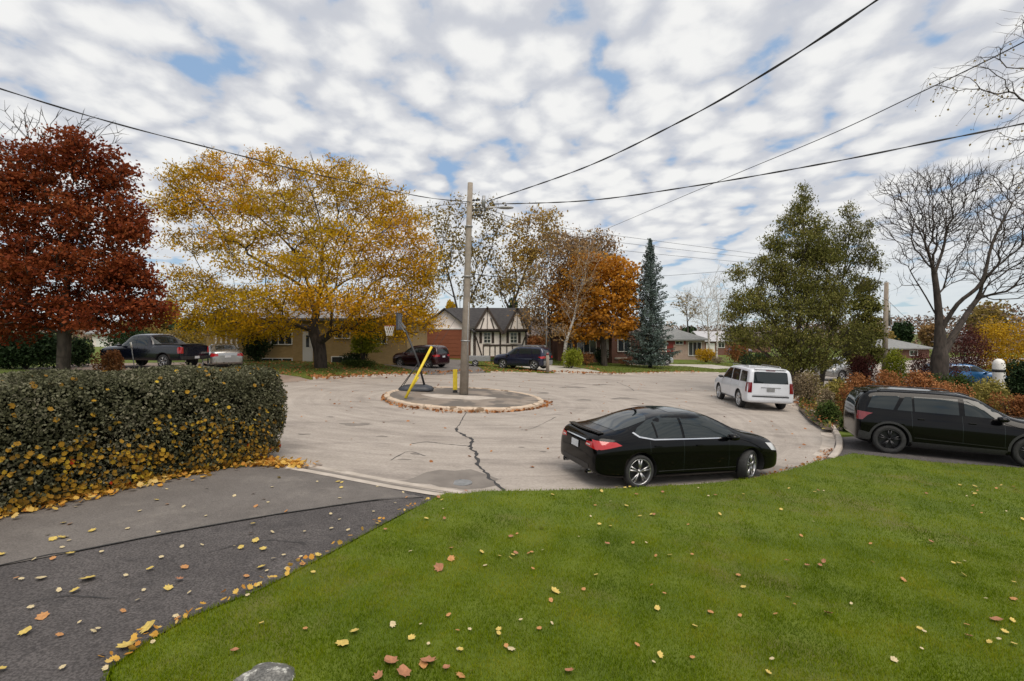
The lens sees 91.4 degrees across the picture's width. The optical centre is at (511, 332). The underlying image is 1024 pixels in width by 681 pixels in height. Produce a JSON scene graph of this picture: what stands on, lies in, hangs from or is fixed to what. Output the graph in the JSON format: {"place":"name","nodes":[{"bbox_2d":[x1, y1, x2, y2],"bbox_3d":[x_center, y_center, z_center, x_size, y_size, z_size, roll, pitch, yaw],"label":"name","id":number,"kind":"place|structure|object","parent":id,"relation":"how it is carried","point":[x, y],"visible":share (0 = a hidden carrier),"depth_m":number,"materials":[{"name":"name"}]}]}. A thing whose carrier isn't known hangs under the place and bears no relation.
{"place":"outdoors","nodes":[
{"label":"outdoors","id":0,"kind":"place"},
{"bbox_2d":[23,362,309,382],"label":"driveway","id":1,"kind":"structure","parent":0,"point":[286,378],"depth_m":28.49,"materials":[{"name":"grey asphalt"}]},
{"bbox_2d":[71,336,95,366],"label":"shrub","id":2,"kind":"object","parent":1,"relation":"on","point":[85,351],"visible":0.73,"depth_m":28.75,"materials":[{"name":"green plant"}]},
{"bbox_2d":[100,334,209,365],"bbox_3d":[-20.765,1.035,29.060,5.995,1.939,2.460,0,0,14],"label":"pickup truck","id":3,"kind":"object","parent":1,"relation":"on","point":[165,349],"visible":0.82,"depth_m":28.17,"materials":[{"name":"blue paint"}]},
{"bbox_2d":[202,343,243,366],"bbox_3d":[-18.056,1.393,31.092,2.303,1.474,4.400,0,0,-38],"label":"parked car","id":4,"kind":"object","parent":1,"relation":"on","point":[225,353],"visible":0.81,"depth_m":29.57,"materials":[{"name":"silver metal"}]},
{"bbox_2d":[0,465,420,565],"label":"driveway","id":5,"kind":"structure","parent":0,"point":[108,518],"depth_m":7.59,"materials":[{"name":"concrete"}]},
{"bbox_2d":[0,459,265,518],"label":"leaf litter","id":6,"kind":"object","parent":5,"relation":"on","point":[76,496],"visible":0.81,"depth_m":8.20,"materials":[{"name":"yellow plant"}]},
{"bbox_2d":[0,465,435,680],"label":"driveway","id":7,"kind":"structure","parent":0,"point":[40,650],"depth_m":5.46,"materials":[{"name":"grey asphalt"}]},
{"bbox_2d":[0,497,410,564],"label":"driveway seam","id":8,"kind":"object","parent":7,"relation":"on","point":[191,528],"visible":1,"depth_m":6.74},
{"bbox_2d":[98,497,429,662],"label":"leaf litter","id":9,"kind":"object","parent":7,"relation":"on","point":[156,633],"visible":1,"depth_m":4.83,"materials":[{"name":"yellow plant"}]},
{"bbox_2d":[385,359,484,374],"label":"driveway","id":10,"kind":"structure","parent":0,"point":[453,364],"depth_m":37.27,"materials":[{"name":"grey asphalt"}]},
{"bbox_2d":[393,345,449,367],"bbox_3d":[-7.037,1.780,38.335,4.422,1.720,2.227,0,0,28],"label":"parked suv","id":11,"kind":"object","parent":10,"relation":"on","point":[440,357],"visible":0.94,"depth_m":37.39,"materials":[{"name":"red paint"}]},
{"bbox_2d":[0,333,1023,680],"bbox_3d":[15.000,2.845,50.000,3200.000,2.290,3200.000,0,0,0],"label":"ground","id":12,"kind":"structure","parent":0,"point":[714,511],"depth_m":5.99,"materials":[{"name":"green plant"}]},
{"bbox_2d":[0,331,78,368],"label":"hedge","id":13,"kind":"object","parent":12,"relation":"on","point":[40,352],"visible":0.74,"depth_m":26.39,"materials":[{"name":"green plant"}]},
{"bbox_2d":[0,100,127,332],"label":"bare tree","id":14,"kind":"object","parent":12,"relation":"on","point":[21,120],"visible":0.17,"depth_m":33.93,"materials":[{"name":"brown plant"}]},
{"bbox_2d":[0,121,186,369],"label":"maple tree","id":15,"kind":"object","parent":12,"relation":"on","point":[116,276],"visible":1,"depth_m":20.91,"materials":[{"name":"red plant"}]},
{"bbox_2d":[89,349,125,372],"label":"shrub","id":16,"kind":"object","parent":12,"relation":"on","point":[112,360],"visible":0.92,"depth_m":23.77,"materials":[{"name":"brown plant"}]},
{"bbox_2d":[99,326,149,346],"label":"shrub","id":17,"kind":"object","parent":12,"relation":"on","point":[122,339],"visible":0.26,"depth_m":44.71,"materials":[{"name":"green plant"}]},
{"bbox_2d":[0,361,287,512],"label":"hedge","id":18,"kind":"object","parent":12,"relation":"on","point":[60,429],"visible":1,"depth_m":8.39,"materials":[{"name":"green plant"}]},
{"bbox_2d":[159,328,205,344],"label":"shrub","id":19,"kind":"object","parent":12,"relation":"on","point":[183,339],"visible":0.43,"depth_m":49.44,"materials":[{"name":"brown plant"}]},
{"bbox_2d":[241,332,275,360],"bbox_3d":[-18.870,0.841,37.088,2.258,2.657,2.154,0,0,0],"label":"shrub","id":20,"kind":"object","parent":12,"relation":"on","point":[257,351],"visible":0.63,"depth_m":36.70,"materials":[{"name":"green plant"}]},
{"bbox_2d":[233,662,295,680],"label":"boulder","id":21,"kind":"object","parent":12,"relation":"on","point":[268,671],"visible":0.89,"depth_m":4.01,"materials":[{"name":"grey stone"}]},
{"bbox_2d":[134,143,449,367],"bbox_3d":[-14.410,-4.910,33.090,17.532,14.808,17.477,0,0,-37],"label":"honey locust tree","id":22,"kind":"object","parent":12,"relation":"on","point":[239,326],"visible":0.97,"depth_m":31.77,"materials":[{"name":"yellow plant"}]},
{"bbox_2d":[194,298,431,364],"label":"house","id":23,"kind":"structure","parent":12,"relation":"on","point":[301,349],"depth_m":38.50,"materials":[{"name":"yellow brick"}]},
{"bbox_2d":[303,332,312,360],"bbox_3d":[-15.735,1.065,38.475,0.763,2.290,0.090,0,0,0],"label":"door","id":24,"kind":"structure","parent":23,"relation":"in","point":[307,347],"depth_m":38.45,"materials":[{"name":"grey wood"}]},
{"bbox_2d":[341,359,376,367],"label":"shrub","id":25,"kind":"object","parent":12,"relation":"on","point":[363,362],"visible":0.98,"depth_m":34.40,"materials":[{"name":"green plant"}]},
{"bbox_2d":[349,315,383,366],"bbox_3d":[-10.290,0.538,35.342,2.456,3.851,2.232,0,0,0],"label":"tree","id":26,"kind":"object","parent":12,"relation":"on","point":[368,345],"visible":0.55,"depth_m":35.10,"materials":[{"name":"green plant"}]},
{"bbox_2d":[245,359,606,376],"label":"leaf litter","id":27,"kind":"object","parent":12,"relation":"on","point":[365,367],"visible":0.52,"depth_m":33.97,"materials":[{"name":"brown plant"}]},
{"bbox_2d":[409,191,515,307],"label":"tree","id":28,"kind":"object","parent":12,"relation":"on","point":[477,262],"visible":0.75,"depth_m":67.76,"materials":[{"name":"brown plant"}]},
{"bbox_2d":[427,307,531,358],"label":"house","id":29,"kind":"structure","parent":12,"relation":"on","point":[493,332],"depth_m":53.45,"materials":[{"name":"white paint"}]},
{"bbox_2d":[427,332,461,354],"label":"brick wall","id":30,"kind":"structure","parent":29,"relation":"in","point":[452,340],"depth_m":50.46,"materials":[{"name":"red brick"}]},
{"bbox_2d":[306,369,699,378],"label":"leaf litter","id":31,"kind":"object","parent":12,"relation":"on","point":[353,374],"visible":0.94,"depth_m":32.54,"materials":[{"name":"brown plant"}]},
{"bbox_2d":[474,250,545,315],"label":"bare tree","id":32,"kind":"object","parent":12,"relation":"on","point":[501,283],"visible":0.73,"depth_m":65.90,"materials":[{"name":"brown plant"}]},
{"bbox_2d":[5,303,1023,352],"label":"distant woods","id":33,"kind":"object","parent":12,"relation":"on","point":[924,320],"visible":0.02,"depth_m":134.62,"materials":[{"name":"plant"}]},
{"bbox_2d":[494,345,552,369],"bbox_3d":[0.856,1.952,40.425,4.662,1.897,2.284,0,0,30],"label":"parked suv","id":34,"kind":"object","parent":12,"relation":"on","point":[533,357],"visible":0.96,"depth_m":39.45,"materials":[{"name":"blue paint"}]},
{"bbox_2d":[490,202,568,307],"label":"tree","id":35,"kind":"object","parent":12,"relation":"on","point":[528,251],"visible":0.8,"depth_m":69.41,"materials":[{"name":"brown plant"}]},
{"bbox_2d":[507,223,601,349],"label":"birch tree","id":36,"kind":"object","parent":12,"relation":"on","point":[551,247],"visible":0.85,"depth_m":49.60,"materials":[{"name":"brown plant"}]},
{"bbox_2d":[279,358,848,399],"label":"lawn grass","id":37,"kind":"structure","parent":12,"relation":"on","point":[615,368],"depth_m":44.42,"materials":[{"name":"green plant"}]},
{"bbox_2d":[561,347,583,367],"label":"shrub","id":38,"kind":"object","parent":12,"relation":"on","point":[569,357],"visible":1,"depth_m":44.17,"materials":[{"name":"green plant"}]},
{"bbox_2d":[544,238,612,363],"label":"birch tree","id":39,"kind":"object","parent":12,"relation":"on","point":[575,312],"visible":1,"depth_m":46.84,"materials":[{"name":"brown plant"}]},
{"bbox_2d":[553,224,626,266],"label":"tree","id":40,"kind":"object","parent":12,"relation":"on","point":[601,237],"visible":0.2,"depth_m":61.18,"materials":[{"name":"brown plant"}]},
{"bbox_2d":[541,250,649,365],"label":"maple tree","id":41,"kind":"object","parent":12,"relation":"on","point":[624,285],"visible":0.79,"depth_m":49.08,"materials":[{"name":"orange plant"}]},
{"bbox_2d":[551,315,640,363],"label":"house","id":42,"kind":"structure","parent":12,"relation":"on","point":[617,348],"depth_m":55.98,"materials":[{"name":"red brick"}]},
{"bbox_2d":[577,340,596,352],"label":"window","id":43,"kind":"structure","parent":42,"relation":"in","point":[592,345],"depth_m":55.97,"materials":[{"name":"glass"}]},
{"bbox_2d":[622,238,682,367],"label":"blue spruce tree","id":44,"kind":"object","parent":12,"relation":"on","point":[652,344],"visible":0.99,"depth_m":49.05,"materials":[{"name":"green plant"}]},
{"bbox_2d":[647,325,710,359],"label":"house","id":45,"kind":"structure","parent":12,"relation":"on","point":[687,344],"depth_m":68.00,"materials":[{"name":"beige brick"}]},
{"bbox_2d":[668,290,703,332],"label":"bare tree","id":46,"kind":"object","parent":12,"relation":"on","point":[690,309],"visible":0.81,"depth_m":91.83,"materials":[{"name":"grey plant"}]},
{"bbox_2d":[678,274,724,360],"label":"bare tree","id":47,"kind":"object","parent":12,"relation":"on","point":[707,315],"visible":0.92,"depth_m":65.91,"materials":[{"name":"grey plant"}]},
{"bbox_2d":[695,348,718,361],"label":"shrub","id":48,"kind":"object","parent":12,"relation":"on","point":[708,354],"visible":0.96,"depth_m":61.81,"materials":[{"name":"yellow plant"}]},
{"bbox_2d":[691,331,730,354],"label":"house","id":49,"kind":"structure","parent":12,"relation":"on","point":[721,347],"depth_m":84.00,"materials":[{"name":"red brick"}]},
{"bbox_2d":[709,261,733,359],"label":"bare tree","id":50,"kind":"object","parent":12,"relation":"on","point":[717,305],"visible":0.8,"depth_m":59.95,"materials":[{"name":"grey wood"}]},
{"bbox_2d":[724,342,748,362],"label":"shrub","id":51,"kind":"object","parent":12,"relation":"on","point":[737,353],"visible":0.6,"depth_m":61.63,"materials":[{"name":"brown plant"}]},
{"bbox_2d":[739,350,771,365],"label":"shrub","id":52,"kind":"object","parent":12,"relation":"on","point":[743,360],"visible":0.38,"depth_m":45.08,"materials":[{"name":"green plant"}]},
{"bbox_2d":[715,183,883,395],"bbox_3d":[16.233,-2.604,29.043,8.876,12.630,8.452,0,0,0],"label":"cedar tree","id":53,"kind":"object","parent":12,"relation":"on","point":[804,252],"visible":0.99,"depth_m":28.45,"materials":[{"name":"green plant"}]},
{"bbox_2d":[849,339,932,358],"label":"house","id":54,"kind":"structure","parent":12,"relation":"on","point":[907,349],"depth_m":74.00,"materials":[{"name":"red brick"}]},
{"bbox_2d":[891,321,914,342],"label":"distant tree","id":55,"kind":"object","parent":12,"relation":"on","point":[903,330],"visible":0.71,"depth_m":108.46,"materials":[{"name":"green plant"}]},
{"bbox_2d":[799,394,1006,430],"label":"garden soil","id":56,"kind":"structure","parent":12,"relation":"on","point":[818,421],"depth_m":19.30,"materials":[{"name":"brown soil"}]},
{"bbox_2d":[792,371,822,400],"bbox_3d":[15.051,2.754,25.479,1.284,1.649,1.341,0,0,0],"label":"shrub","id":57,"kind":"object","parent":56,"relation":"on","point":[806,389],"visible":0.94,"depth_m":25.34,"materials":[{"name":"beige plant"}]},
{"bbox_2d":[813,399,841,422],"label":"shrub","id":58,"kind":"object","parent":56,"relation":"on","point":[828,408],"visible":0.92,"depth_m":18.81,"materials":[{"name":"green plant"}]},
{"bbox_2d":[822,377,847,405],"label":"shrub","id":59,"kind":"object","parent":56,"relation":"on","point":[835,385],"visible":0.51,"depth_m":23.82,"materials":[{"name":"yellow plant"}]},
{"bbox_2d":[811,199,890,388],"bbox_3d":[20.530,-2.224,30.464,5.223,11.992,3.081,0,0,0],"label":"cedar tree","id":60,"kind":"object","parent":56,"relation":"on","point":[864,259],"visible":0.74,"depth_m":30.22,"materials":[{"name":"green plant"}]},
{"bbox_2d":[843,372,876,394],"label":"shrub","id":61,"kind":"object","parent":56,"relation":"on","point":[858,380],"visible":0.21,"depth_m":21.96,"materials":[{"name":"brown plant"}]},
{"bbox_2d":[845,352,878,385],"bbox_3d":[21.598,2.463,30.811,1.782,2.499,2.184,0,0,30],"label":"shrub","id":62,"kind":"object","parent":56,"relation":"on","point":[861,367],"visible":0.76,"depth_m":30.54,"materials":[{"name":"red plant"}]},
{"bbox_2d":[839,276,891,372],"bbox_3d":[23.649,-0.019,33.948,3.712,7.705,3.152,0,0,0],"label":"arborvitae","id":63,"kind":"object","parent":56,"relation":"on","point":[863,319],"visible":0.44,"depth_m":33.45,"materials":[{"name":"green plant"}]},
{"bbox_2d":[881,282,890,373],"bbox_3d":[26.160,0.188,34.980,0.622,7.443,0.427,0,0,0],"label":"utility pole","id":64,"kind":"object","parent":56,"relation":"on","point":[887,316],"visible":0.46,"depth_m":34.89,"materials":[{"name":"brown wood"}]},
{"bbox_2d":[874,368,906,387],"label":"shrub","id":65,"kind":"object","parent":56,"relation":"on","point":[887,381],"visible":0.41,"depth_m":21.36,"materials":[{"name":"brown plant"}]},
{"bbox_2d":[879,347,910,383],"bbox_3d":[24.598,2.338,31.960,1.767,2.820,1.721,0,0,0],"label":"shrub","id":66,"kind":"object","parent":56,"relation":"on","point":[897,365],"visible":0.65,"depth_m":31.73,"materials":[{"name":"green plant"}]},
{"bbox_2d":[799,380,1005,429],"bbox_3d":[24.273,3.412,23.699,19.642,0.825,22.143,0,0,24],"label":"ground cover","id":67,"kind":"object","parent":56,"relation":"on","point":[808,402],"visible":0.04,"depth_m":21.21,"materials":[{"name":"brown plant"}]},
{"bbox_2d":[902,369,943,389],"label":"shrub","id":68,"kind":"object","parent":56,"relation":"on","point":[917,379],"visible":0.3,"depth_m":21.33,"materials":[{"name":"brown plant"}]},
{"bbox_2d":[908,349,949,382],"bbox_3d":[25.784,2.317,30.919,2.100,2.886,1.578,0,0,26],"label":"shrub","id":69,"kind":"object","parent":56,"relation":"on","point":[919,361],"visible":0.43,"depth_m":31.05,"materials":[{"name":"red plant"}]},
{"bbox_2d":[933,380,976,397],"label":"shrub","id":70,"kind":"object","parent":56,"relation":"on","point":[947,385],"visible":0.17,"depth_m":20.14,"materials":[{"name":"brown plant"}]},
{"bbox_2d":[951,373,979,396],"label":"shrub","id":71,"kind":"object","parent":56,"relation":"on","point":[960,378],"visible":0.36,"depth_m":25.68,"materials":[{"name":"green plant"}]},
{"bbox_2d":[969,376,1013,413],"bbox_3d":[20.204,2.764,21.006,1.649,1.850,1.427,0,0,-37],"label":"shrub","id":72,"kind":"object","parent":56,"relation":"on","point":[988,388],"visible":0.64,"depth_m":20.77,"materials":[{"name":"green plant"}]},
{"bbox_2d":[986,391,1023,416],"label":"shrub","id":73,"kind":"object","parent":56,"relation":"on","point":[1017,405],"visible":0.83,"depth_m":19.47,"materials":[{"name":"brown plant"}]},
{"bbox_2d":[1003,358,1023,404],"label":"shrub","id":74,"kind":"object","parent":56,"relation":"on","point":[1016,378],"visible":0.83,"depth_m":22.92,"materials":[{"name":"green plant"}]},
{"bbox_2d":[916,323,946,346],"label":"distant tree","id":75,"kind":"object","parent":12,"relation":"on","point":[924,337],"visible":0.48,"depth_m":119.19,"materials":[{"name":"beige plant"}]},
{"bbox_2d":[867,153,1023,381],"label":"bare tree","id":76,"kind":"object","parent":12,"relation":"on","point":[939,355],"visible":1,"depth_m":25.89,"materials":[{"name":"grey plant"}]},
{"bbox_2d":[906,10,1023,190],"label":"weeping birch tree","id":77,"kind":"object","parent":12,"relation":"on","point":[999,94],"visible":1,"depth_m":8.98,"materials":[{"name":"brown plant"}]},
{"bbox_2d":[949,321,999,371],"bbox_3d":[32.875,1.443,35.850,2.868,4.742,3.094,0,0,0],"label":"shrub","id":78,"kind":"object","parent":12,"relation":"on","point":[974,343],"visible":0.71,"depth_m":35.52,"materials":[{"name":"red plant"}]},
{"bbox_2d":[963,300,1014,338],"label":"distant tree","id":79,"kind":"object","parent":12,"relation":"on","point":[979,310],"visible":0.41,"depth_m":94.06,"materials":[{"name":"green plant"}]},
{"bbox_2d":[974,314,1023,376],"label":"shrub","id":80,"kind":"object","parent":12,"relation":"on","point":[1000,334],"visible":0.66,"depth_m":36.71,"materials":[{"name":"yellow plant"}]},
{"bbox_2d":[0,0,1023,333],"label":"sky","id":81,"kind":"structure","parent":0,"point":[436,97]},
{"bbox_2d":[2,449,1023,548],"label":"lawn grass","id":82,"kind":"structure","parent":0,"point":[651,525],"depth_m":8.90,"materials":[{"name":"green plant"}]},
{"bbox_2d":[519,365,601,374],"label":"driveway","id":83,"kind":"structure","parent":0,"point":[556,368],"depth_m":42.27,"materials":[{"name":"concrete"}]},
{"bbox_2d":[243,356,1022,493],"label":"road","id":84,"kind":"structure","parent":0,"point":[508,461],"depth_m":15.97,"materials":[{"name":"concrete"}]},
{"bbox_2d":[241,455,321,467],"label":"leaf litter","id":85,"kind":"object","parent":84,"relation":"on","point":[271,460],"visible":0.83,"depth_m":10.31,"materials":[{"name":"yellow plant"}]},
{"bbox_2d":[282,465,444,495],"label":"kerb","id":86,"kind":"structure","parent":84,"relation":"on","point":[367,482],"depth_m":9.49,"materials":[{"name":"concrete"}]},
{"bbox_2d":[283,464,444,492],"bbox_3d":[-3.119,2.843,9.841,4.527,0.208,0.135,0,0,21],"label":"tar crack","id":87,"kind":"object","parent":84,"relation":"on","point":[368,479],"visible":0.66,"depth_m":9.72,"materials":[{"name":"concrete"}]},
{"bbox_2d":[312,374,424,379],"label":"kerb","id":88,"kind":"structure","parent":84,"relation":"on","point":[365,376],"depth_m":28.87,"materials":[{"name":"concrete"}]},
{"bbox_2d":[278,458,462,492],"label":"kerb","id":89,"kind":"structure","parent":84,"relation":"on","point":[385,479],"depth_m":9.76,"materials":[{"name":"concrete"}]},
{"bbox_2d":[399,469,497,488],"bbox_3d":[-1.168,2.933,9.920,1.576,0.105,1.730,0,0,38],"label":"road patch","id":90,"kind":"object","parent":84,"relation":"on","point":[443,478],"visible":1,"depth_m":10.04,"materials":[{"name":"concrete"}]},
{"bbox_2d":[390,388,537,406],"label":"traffic island","id":91,"kind":"structure","parent":84,"relation":"on","point":[505,399],"depth_m":21.00,"materials":[{"name":"concrete"}]},
{"bbox_2d":[384,312,433,390],"bbox_3d":[-4.743,0.863,23.004,2.277,3.556,1.174,0,0,0],"label":"basketball hoop","id":92,"kind":"object","parent":91,"relation":"on","point":[417,387],"visible":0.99,"depth_m":22.84,"materials":[{"name":"plastic"}]},
{"bbox_2d":[421,394,494,399],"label":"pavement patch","id":93,"kind":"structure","parent":91,"relation":"on","point":[457,396],"depth_m":21.44,"materials":[{"name":"concrete"}]},
{"bbox_2d":[459,182,513,394],"bbox_3d":[-1.142,-1.818,22.286,2.444,9.752,0.432,0,0,0],"label":"utility pole","id":94,"kind":"object","parent":91,"relation":"on","point":[464,368],"visible":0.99,"depth_m":22.17,"materials":[{"name":"wood"}]},
{"bbox_2d":[0,88,470,202],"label":"power cable","id":95,"kind":"object","parent":94,"relation":"attached to","point":[206,146],"visible":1,"depth_m":14.46,"materials":[{"name":"black metal"}]},
{"bbox_2d":[487,0,877,201],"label":"power cable","id":96,"kind":"object","parent":94,"relation":"attached to","point":[812,43],"visible":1,"depth_m":11.52,"materials":[{"name":"black metal"}]},
{"bbox_2d":[493,123,1023,204],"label":"power cable","id":97,"kind":"object","parent":94,"relation":"attached to","point":[979,132],"visible":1,"depth_m":15.06,"materials":[{"name":"black metal"}]},
{"bbox_2d":[384,386,543,411],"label":"kerb","id":98,"kind":"structure","parent":84,"relation":"on","point":[387,396],"depth_m":18.92,"materials":[{"name":"beige concrete"}]},
{"bbox_2d":[381,392,552,413],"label":"leaf litter","id":99,"kind":"object","parent":84,"relation":"on","point":[471,411],"visible":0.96,"depth_m":18.82,"materials":[{"name":"brown plant"}]},
{"bbox_2d":[561,406,776,486],"bbox_3d":[3.610,2.439,11.337,4.887,1.477,2.260,3,0,-20],"label":"parked car","id":100,"kind":"object","parent":84,"relation":"on","point":[637,446],"visible":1,"depth_m":10.44,"materials":[{"name":"black paint"}]},
{"bbox_2d":[714,363,793,408],"bbox_3d":[11.742,2.525,24.719,2.420,1.980,5.212,2,0,6],"label":"parked suv","id":101,"kind":"object","parent":84,"relation":"on","point":[742,384],"visible":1,"depth_m":22.25,"materials":[{"name":"white paint"}]},
{"bbox_2d":[788,361,1019,457],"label":"kerb","id":102,"kind":"structure","parent":84,"relation":"on","point":[830,438],"depth_m":15.81,"materials":[{"name":"concrete"}]},
{"bbox_2d":[600,41,1023,231],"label":"power cable","id":103,"kind":"object","parent":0,"point":[848,126],"visible":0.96,"depth_m":16.19,"materials":[{"name":"black metal"}]},
{"bbox_2d":[823,436,1023,467],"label":"driveway","id":104,"kind":"structure","parent":0,"point":[853,444],"depth_m":13.98,"materials":[{"name":"grey asphalt"}]},
{"bbox_2d":[843,385,1023,465],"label":"parked suv","id":105,"kind":"object","parent":104,"relation":"on","point":[890,419],"visible":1,"depth_m":13.70,"materials":[{"name":"black paint"}]},
{"bbox_2d":[992,359,1005,387],"bbox_3d":[32.168,2.736,32.998,0.690,2.029,0.695,0,0,0],"label":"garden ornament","id":106,"kind":"object","parent":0,"point":[998,366],"visible":0.8,"depth_m":32.78,"materials":[{"name":"white paint"}]},
{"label":"driveway","id":107,"kind":"structure","parent":0,"visible":0},
{"bbox_2d":[814,357,870,379],"bbox_3d":[26.662,2.837,40.242,4.566,1.792,2.284,0,0,-20],"label":"parked suv","id":108,"kind":"object","parent":107,"relation":"on","point":[840,372],"visible":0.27,"depth_m":38.97,"materials":[{"name":"silver metal"}]},
{"bbox_2d":[922,363,1006,385],"bbox_3d":[31.656,2.931,35.066,4.470,1.613,2.265,0,0,12],"label":"parked car","id":109,"kind":"object","parent":107,"relation":"on","point":[978,373],"visible":0.27,"depth_m":34.19,"materials":[{"name":"blue paint"}]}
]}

